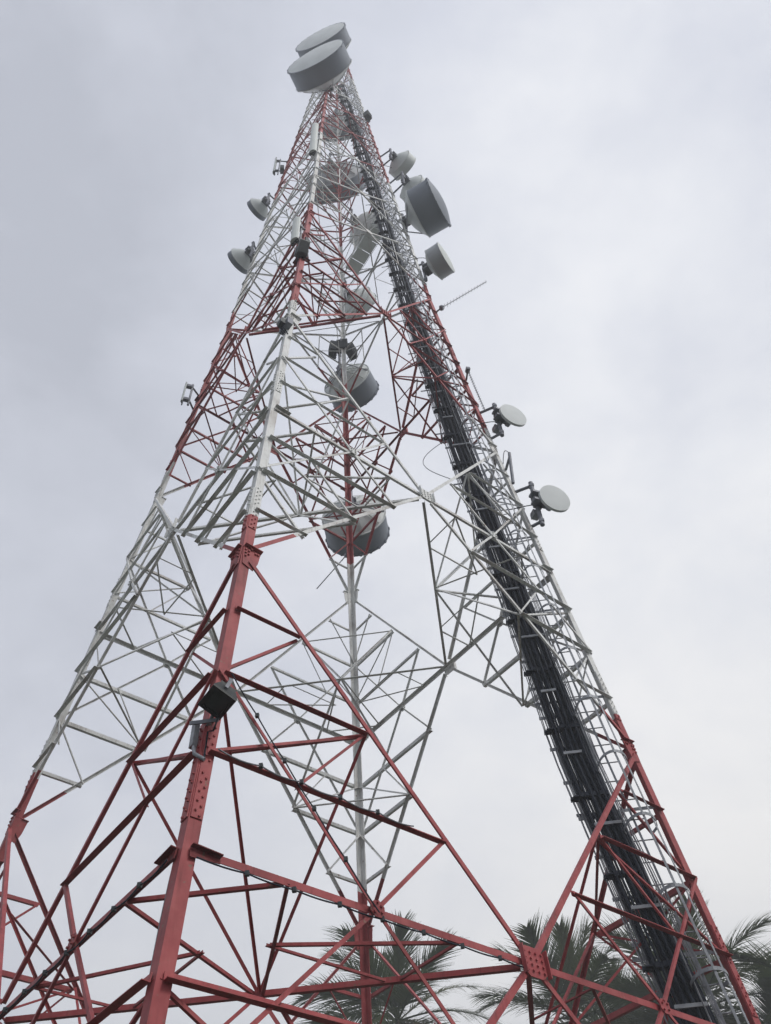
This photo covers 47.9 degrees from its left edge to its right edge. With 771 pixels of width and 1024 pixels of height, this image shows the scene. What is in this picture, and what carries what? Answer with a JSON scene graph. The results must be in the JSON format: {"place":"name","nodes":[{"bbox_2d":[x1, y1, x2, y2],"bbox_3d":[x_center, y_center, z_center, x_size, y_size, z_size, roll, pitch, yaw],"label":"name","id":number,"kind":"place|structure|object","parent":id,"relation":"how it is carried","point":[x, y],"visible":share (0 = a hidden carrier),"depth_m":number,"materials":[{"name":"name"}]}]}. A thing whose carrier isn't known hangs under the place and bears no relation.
{"place":"outdoors","nodes":[
{"label":"outdoors","id":0,"kind":"place"},
{"bbox_2d":[0,0,770,1023],"label":"sky","id":1,"kind":"structure","parent":0,"point":[604,166],"materials":[{"name":"grey"}]},
{"label":"ground","id":2,"kind":"structure","parent":0,"visible":0},
{"bbox_2d":[0,68,760,1023],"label":"lattice tower","id":3,"kind":"structure","parent":2,"relation":"on","point":[182,854],"depth_m":14.30,"materials":[{"name":"metal"}]},
{"bbox_2d":[0,859,167,1016],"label":"power cable","id":4,"kind":"object","parent":3,"relation":"attached to","point":[88,932],"visible":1,"depth_m":7.69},
{"bbox_2d":[149,877,169,973],"bbox_3d":[-1.694,4.233,5.141,0.050,5.951,0.678,-8,-52,3],"label":"thin wire","id":5,"kind":"object","parent":3,"relation":"hanging from","point":[159,925],"visible":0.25,"depth_m":6.76,"materials":[{"name":"metal"}]},
{"bbox_2d":[180,382,198,409],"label":"panel antenna","id":6,"kind":"object","parent":3,"relation":"attached to","point":[187,399],"visible":0.98,"depth_m":23.50,"materials":[{"name":"metal"}]},
{"bbox_2d":[188,716,218,760],"bbox_3d":[-1.689,2.093,7.980,0.325,0.476,0.081,-32,-57,21],"label":"junction box","id":7,"kind":"object","parent":3,"relation":"attached to","point":[194,735],"visible":1,"depth_m":8.02,"materials":[{"name":"metal"}]},
{"bbox_2d":[189,678,236,725],"bbox_3d":[-1.617,1.802,8.173,0.255,0.284,0.506,27,-58,-22],"label":"flood lamp","id":8,"kind":"object","parent":3,"relation":"attached to","point":[219,699],"visible":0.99,"depth_m":8.11,"materials":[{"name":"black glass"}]},
{"bbox_2d":[227,241,255,273],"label":"dish antenna","id":9,"kind":"object","parent":3,"relation":"attached to","point":[240,260],"visible":0.94,"depth_m":31.40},
{"bbox_2d":[247,192,273,220],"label":"dish antenna","id":10,"kind":"object","parent":3,"relation":"attached to","point":[258,208],"visible":0.97,"depth_m":35.59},
{"bbox_2d":[272,157,286,174],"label":"panel antenna","id":11,"kind":"object","parent":3,"relation":"attached to","point":[281,170],"visible":0.96,"depth_m":39.08,"materials":[{"name":"metal"}]},
{"bbox_2d":[277,316,292,335],"bbox_3d":[-2.014,-3.645,17.146,0.226,0.478,0.320,30,-59,-24],"label":"radio box","id":12,"kind":"object","parent":3,"relation":"attached to","point":[283,324],"visible":0.99,"depth_m":17.15,"materials":[{"name":"metal"}]},
{"bbox_2d":[290,216,309,246],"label":"panel antenna","id":13,"kind":"object","parent":3,"relation":"attached to","point":[297,227],"visible":0.62,"depth_m":22.69,"materials":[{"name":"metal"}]},
{"bbox_2d":[294,239,309,265],"bbox_3d":[-2.056,-6.374,21.337,0.320,0.636,0.523,16,-54,-15],"label":"radio box","id":14,"kind":"object","parent":3,"relation":"attached to","point":[302,249],"visible":0.91,"depth_m":21.25,"materials":[{"name":"grey metal"}]},
{"bbox_2d":[231,672,379,912],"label":"power cable","id":15,"kind":"object","parent":3,"relation":"attached to","point":[284,761],"visible":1,"depth_m":8.16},
{"bbox_2d":[309,123,320,161],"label":"panel antenna","id":16,"kind":"object","parent":3,"relation":"attached to","point":[313,139],"visible":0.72,"depth_m":32.29,"materials":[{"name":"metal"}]},
{"bbox_2d":[218,749,413,826],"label":"power cable","id":17,"kind":"object","parent":3,"relation":"attached to","point":[301,782],"visible":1,"depth_m":8.29,"materials":[{"name":"black rubber"}]},
{"bbox_2d":[287,39,351,98],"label":"dish antenna","id":18,"kind":"object","parent":3,"relation":"attached to","point":[323,67],"visible":1,"depth_m":41.53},
{"bbox_2d":[295,22,351,56],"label":"dish antenna","id":19,"kind":"object","parent":3,"relation":"attached to","point":[336,31],"visible":0.48,"depth_m":46.98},
{"bbox_2d":[316,548,346,588],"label":"yagi antenna","id":20,"kind":"object","parent":3,"relation":"attached to","point":[345,555],"visible":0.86,"depth_m":24.86,"materials":[{"name":"metal"}]},
{"bbox_2d":[328,338,341,358],"bbox_3d":[-1.799,-5.990,31.823,0.500,0.913,0.639,8,-53,-9],"label":"radio box","id":21,"kind":"object","parent":3,"relation":"attached to","point":[332,351],"visible":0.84,"depth_m":31.74,"materials":[{"name":"metal"}]},
{"bbox_2d":[305,153,365,204],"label":"dish antenna","id":22,"kind":"object","parent":3,"relation":"attached to","point":[352,176],"visible":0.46,"depth_m":44.67,"materials":[{"name":"grey metal"}]},
{"bbox_2d":[318,105,362,141],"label":"dish antenna","id":23,"kind":"object","parent":3,"relation":"attached to","point":[335,123],"visible":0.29,"depth_m":50.76,"materials":[{"name":"grey metal"}]},
{"bbox_2d":[336,338,347,356],"bbox_3d":[-1.569,-5.976,31.541,0.404,0.913,0.286,-8,-52,3],"label":"radio box","id":24,"kind":"object","parent":3,"relation":"attached to","point":[343,343],"visible":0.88,"depth_m":31.49,"materials":[{"name":"metal"}]},
{"bbox_2d":[324,332,378,412],"bbox_3d":[-1.569,-5.077,32.281,1.932,2.217,2.248,-23,-54,15],"label":"dish antenna","id":25,"kind":"object","parent":3,"relation":"attached to","point":[365,389],"visible":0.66,"depth_m":32.01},
{"bbox_2d":[346,342,356,361],"bbox_3d":[-1.295,-5.839,31.528,0.336,0.912,0.575,-24,-54,15],"label":"radio box","id":26,"kind":"object","parent":3,"relation":"attached to","point":[350,352],"visible":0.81,"depth_m":31.45,"materials":[{"name":"metal"}]},
{"bbox_2d":[322,479,389,556],"bbox_3d":[-1.045,-0.160,26.981,2.083,2.218,2.553,-8,-52,3],"label":"dish antenna","id":27,"kind":"object","parent":3,"relation":"attached to","point":[379,539],"visible":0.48,"depth_m":26.84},
{"bbox_2d":[339,279,376,323],"bbox_3d":[-1.564,-8.990,36.065,1.779,2.000,1.718,-34,-57,22],"label":"dish antenna","id":28,"kind":"object","parent":3,"relation":"attached to","point":[366,307],"visible":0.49,"depth_m":35.75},
{"bbox_2d":[196,856,523,967],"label":"power cable","id":29,"kind":"object","parent":3,"relation":"attached to","point":[246,873],"visible":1,"depth_m":7.59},
{"bbox_2d":[341,202,382,249],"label":"dish antenna","id":30,"kind":"object","parent":3,"relation":"attached to","point":[359,218],"visible":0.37,"depth_m":40.77,"materials":[{"name":"grey metal"}]},
{"bbox_2d":[339,213,386,283],"bbox_3d":[-0.822,-10.126,33.602,0.628,0.070,2.955,25,-57,-21],"label":"grid antenna","id":31,"kind":"object","parent":3,"relation":"attached to","point":[360,255],"visible":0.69,"depth_m":33.62,"materials":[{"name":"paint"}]},
{"bbox_2d":[363,110,371,122],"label":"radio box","id":32,"kind":"object","parent":3,"relation":"attached to","point":[367,115],"visible":1,"depth_m":43.46,"materials":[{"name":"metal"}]},
{"bbox_2d":[380,148,415,180],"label":"dish antenna","id":33,"kind":"object","parent":3,"relation":"attached to","point":[404,162],"visible":0.91,"depth_m":38.01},
{"bbox_2d":[390,171,424,202],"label":"dish antenna","id":34,"kind":"object","parent":3,"relation":"attached to","point":[407,182],"visible":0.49,"depth_m":35.01,"materials":[{"name":"white metal"}]},
{"bbox_2d":[400,178,451,237],"bbox_3d":[1.364,-11.046,32.028,1.746,2.080,1.930,-25,-55,16],"label":"dish antenna","id":35,"kind":"object","parent":3,"relation":"attached to","point":[426,211],"visible":0.98,"depth_m":31.35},
{"bbox_2d":[418,242,454,281],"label":"dish antenna","id":36,"kind":"object","parent":3,"relation":"attached to","point":[438,264],"visible":1,"depth_m":27.87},
{"bbox_2d":[436,281,486,311],"bbox_3d":[2.393,-6.758,26.952,1.832,2.338,0.223,1,-52,-4],"label":"yagi antenna","id":37,"kind":"object","parent":3,"relation":"attached to","point":[441,307],"visible":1,"depth_m":26.41,"materials":[{"name":"metal"}]},
{"bbox_2d":[465,367,484,409],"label":"yagi antenna","id":38,"kind":"object","parent":3,"relation":"attached to","point":[467,370],"visible":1,"depth_m":22.19,"materials":[{"name":"metal"}]},
{"bbox_2d":[480,403,526,439],"bbox_3d":[2.847,-2.268,20.882,1.079,1.400,0.519,-8,-52,3],"label":"dish antenna","id":39,"kind":"object","parent":3,"relation":"attached to","point":[506,415],"visible":1,"depth_m":20.75,"materials":[{"name":"metal"}]},
{"bbox_2d":[503,450,514,483],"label":"whip antenna","id":40,"kind":"object","parent":3,"relation":"attached to","point":[509,462],"visible":1,"depth_m":19.07,"materials":[{"name":"grey metal"}]},
{"bbox_2d":[334,84,707,1023],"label":"cable ladder","id":41,"kind":"object","parent":3,"relation":"attached to","point":[548,730],"visible":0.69,"depth_m":14.85,"materials":[{"name":"metal"}]},
{"bbox_2d":[340,87,400,277],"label":"feeder cable","id":42,"kind":"object","parent":41,"relation":"attached to","point":[374,193],"visible":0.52,"depth_m":34.76,"materials":[{"name":"black rubber"}]},
{"bbox_2d":[423,441,449,478],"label":"slack cable","id":43,"kind":"object","parent":41,"relation":"attached to","point":[430,470],"visible":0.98,"depth_m":19.82,"materials":[{"name":"black rubber"}]},
{"bbox_2d":[337,89,676,1020],"bbox_3d":[0.905,-7.511,28.047,5.200,55.805,0.061,-8,-52,3],"label":"feeder cable","id":44,"kind":"object","parent":41,"relation":"attached to","point":[539,693],"visible":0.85,"depth_m":13.67,"materials":[{"name":"black rubber"}]},
{"bbox_2d":[339,88,674,992],"bbox_3d":[0.987,-7.546,28.024,5.186,55.804,0.060,-8,-52,3],"label":"feeder cable","id":45,"kind":"object","parent":41,"relation":"attached to","point":[529,646],"visible":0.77,"depth_m":14.59,"materials":[{"name":"black rubber"}]},
{"bbox_2d":[337,88,681,1023],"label":"feeder cable","id":46,"kind":"object","parent":41,"relation":"attached to","point":[531,668],"visible":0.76,"depth_m":14.07,"materials":[{"name":"black rubber"}]},
{"bbox_2d":[347,124,672,1023],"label":"thin cable","id":47,"kind":"object","parent":41,"relation":"attached to","point":[537,698],"visible":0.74,"depth_m":13.41,"materials":[{"name":"black rubber"}]},
{"bbox_2d":[341,97,683,1023],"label":"feeder cable","id":48,"kind":"object","parent":41,"relation":"attached to","point":[537,675],"visible":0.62,"depth_m":14.00,"materials":[{"name":"black rubber"}]},
{"bbox_2d":[338,86,687,1023],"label":"feeder cable","id":49,"kind":"object","parent":41,"relation":"attached to","point":[538,672],"visible":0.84,"depth_m":14.00,"materials":[{"name":"black rubber"}]},
{"bbox_2d":[341,96,685,1023],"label":"feeder cable","id":50,"kind":"object","parent":41,"relation":"attached to","point":[537,674],"visible":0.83,"depth_m":15.07,"materials":[{"name":"black rubber"}]},
{"bbox_2d":[348,120,682,1023],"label":"feeder cable","id":51,"kind":"object","parent":41,"relation":"attached to","point":[502,582],"visible":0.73,"depth_m":16.57,"materials":[{"name":"black rubber"}]},
{"bbox_2d":[344,101,691,1023],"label":"feeder cable","id":52,"kind":"object","parent":41,"relation":"attached to","point":[526,633],"visible":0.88,"depth_m":14.27,"materials":[{"name":"black rubber"}]},
{"bbox_2d":[342,87,697,1016],"bbox_3d":[1.166,-7.601,27.989,5.190,55.804,0.068,-8,-52,3],"label":"feeder cable","id":53,"kind":"object","parent":41,"relation":"attached to","point":[484,499],"visible":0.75,"depth_m":18.59,"materials":[{"name":"black rubber"}]},
{"bbox_2d":[383,250,665,1017],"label":"thin cable","id":54,"kind":"object","parent":41,"relation":"attached to","point":[527,676],"visible":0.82,"depth_m":14.59,"materials":[{"name":"black rubber"}]},
{"bbox_2d":[344,91,707,1020],"bbox_3d":[1.304,-7.200,27.523,5.087,54.564,0.068,-8,-52,3],"label":"feeder cable","id":55,"kind":"object","parent":41,"relation":"attached to","point":[560,693],"visible":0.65,"depth_m":12.53,"materials":[{"name":"black rubber"}]},
{"bbox_2d":[350,110,703,1019],"bbox_3d":[1.188,-7.572,28.013,5.185,55.805,0.068,-8,-52,3],"label":"feeder cable","id":56,"kind":"object","parent":41,"relation":"attached to","point":[542,650],"visible":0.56,"depth_m":13.51,"materials":[{"name":"black rubber"}]},
{"bbox_2d":[343,86,712,1022],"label":"feeder cable","id":57,"kind":"object","parent":41,"relation":"attached to","point":[555,672],"visible":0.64,"depth_m":13.92,"materials":[{"name":"black rubber"}]},
{"bbox_2d":[391,276,671,1023],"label":"thin cable","id":58,"kind":"object","parent":41,"relation":"attached to","point":[543,716],"visible":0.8,"depth_m":13.70,"materials":[{"name":"black rubber"}]},
{"bbox_2d":[396,298,667,1023],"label":"thin cable","id":59,"kind":"object","parent":41,"relation":"attached to","point":[537,708],"visible":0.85,"depth_m":13.93,"materials":[{"name":"black rubber"}]},
{"bbox_2d":[360,138,706,1020],"bbox_3d":[1.807,-4.391,23.837,4.395,45.263,0.050,-8,-52,3],"label":"feeder cable","id":60,"kind":"object","parent":41,"relation":"attached to","point":[564,704],"visible":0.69,"depth_m":13.69,"materials":[{"name":"black rubber"}]},
{"bbox_2d":[367,165,702,1018],"bbox_3d":[2.023,-2.897,21.865,4.037,40.305,0.068,-8,-52,3],"label":"feeder cable","id":61,"kind":"object","parent":41,"relation":"attached to","point":[557,693],"visible":0.73,"depth_m":13.75,"materials":[{"name":"black rubber"}]},
{"bbox_2d":[372,181,697,1017],"bbox_3d":[2.126,-2.246,21.199,3.917,38.446,0.068,-8,-52,3],"label":"feeder cable","id":62,"kind":"object","parent":41,"relation":"attached to","point":[542,659],"visible":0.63,"depth_m":14.33,"materials":[{"name":"black rubber"}]},
{"bbox_2d":[360,132,717,1023],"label":"feeder cable","id":63,"kind":"object","parent":41,"relation":"attached to","point":[564,686],"visible":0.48,"depth_m":13.89,"materials":[{"name":"black rubber"}]},
{"bbox_2d":[364,145,715,1023],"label":"feeder cable","id":64,"kind":"object","parent":41,"relation":"attached to","point":[560,679],"visible":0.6,"depth_m":14.24,"materials":[{"name":"black rubber"}]},
{"bbox_2d":[364,141,720,1023],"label":"thin cable","id":65,"kind":"object","parent":41,"relation":"attached to","point":[578,717],"visible":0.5,"depth_m":13.32,"materials":[{"name":"black rubber"}]},
{"bbox_2d":[363,135,722,1023],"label":"thin cable","id":66,"kind":"object","parent":41,"relation":"attached to","point":[579,711],"visible":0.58,"depth_m":13.20,"materials":[{"name":"black rubber"}]},
{"bbox_2d":[392,248,696,1016],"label":"feeder cable","id":67,"kind":"object","parent":41,"relation":"attached to","point":[662,942],"visible":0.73,"depth_m":14.15,"materials":[{"name":"black rubber"}]},
{"bbox_2d":[398,271,695,1023],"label":"feeder cable","id":68,"kind":"object","parent":41,"relation":"attached to","point":[600,814],"visible":0.81,"depth_m":13.74,"materials":[{"name":"black rubber"}]},
{"bbox_2d":[406,295,695,1016],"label":"feeder cable","id":69,"kind":"object","parent":41,"relation":"attached to","point":[691,1009],"visible":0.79,"depth_m":13.74,"materials":[{"name":"black rubber"}]},
{"bbox_2d":[449,456,667,1022],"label":"thin cable","id":70,"kind":"object","parent":41,"relation":"attached to","point":[544,729],"visible":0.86,"depth_m":14.05,"materials":[{"name":"black rubber"}]},
{"bbox_2d":[431,373,690,1023],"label":"feeder cable","id":71,"kind":"object","parent":41,"relation":"attached to","point":[581,779],"visible":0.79,"depth_m":12.73,"materials":[{"name":"black rubber"}]},
{"bbox_2d":[437,392,688,1023],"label":"feeder cable","id":72,"kind":"object","parent":41,"relation":"attached to","point":[564,739],"visible":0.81,"depth_m":13.30,"materials":[{"name":"black rubber"}]},
{"bbox_2d":[431,333,698,968],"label":"thin cable","id":73,"kind":"object","parent":41,"relation":"attached to","point":[584,721],"visible":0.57,"depth_m":13.77,"materials":[{"name":"black rubber"}]},
{"bbox_2d":[437,352,721,1023],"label":"thin cable","id":74,"kind":"object","parent":41,"relation":"attached to","point":[598,760],"visible":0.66,"depth_m":13.16,"materials":[{"name":"black rubber"}]},
{"bbox_2d":[515,481,569,527],"bbox_3d":[3.335,-0.222,18.254,1.082,1.450,0.514,-8,-52,3],"label":"dish antenna","id":75,"kind":"object","parent":3,"relation":"attached to","point":[550,498],"visible":1,"depth_m":18.12,"materials":[{"name":"metal"}]},
{"bbox_2d":[341,72,748,1023],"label":"caged ladder","id":76,"kind":"object","parent":3,"relation":"attached to","point":[579,698],"visible":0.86,"depth_m":13.98,"materials":[{"name":"metal"}]},
{"bbox_2d":[496,504,538,510],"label":"branch cable","id":77,"kind":"object","parent":76,"relation":"attached to","point":[520,507],"visible":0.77,"depth_m":17.76,"materials":[{"name":"black rubber"}]},
{"bbox_2d":[288,909,500,1023],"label":"palm tree","id":78,"kind":"object","parent":2,"relation":"on","point":[401,997],"visible":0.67,"depth_m":33.47,"materials":[{"name":"green plant"}]},
{"bbox_2d":[468,910,658,1023],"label":"palm tree","id":79,"kind":"object","parent":2,"relation":"on","point":[560,936],"visible":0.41,"depth_m":34.40,"materials":[{"name":"green plant"}]},
{"bbox_2d":[541,957,653,1023],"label":"palm tree","id":80,"kind":"object","parent":2,"relation":"on","point":[583,1006],"visible":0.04,"depth_m":41.07,"materials":[{"name":"green plant"}]},
{"bbox_2d":[561,886,770,1023],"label":"palm tree","id":81,"kind":"object","parent":2,"relation":"on","point":[638,989],"visible":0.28,"depth_m":30.86,"materials":[{"name":"green plant"}]},
{"bbox_2d":[719,932,770,999],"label":"palm tree","id":82,"kind":"object","parent":2,"relation":"on","point":[766,964],"visible":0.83,"depth_m":29.02,"materials":[{"name":"green plant"}]},
{"bbox_2d":[721,960,770,1023],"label":"palm tree","id":83,"kind":"object","parent":2,"relation":"on","point":[765,997],"visible":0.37,"depth_m":30.07,"materials":[{"name":"green plant"}]}
]}

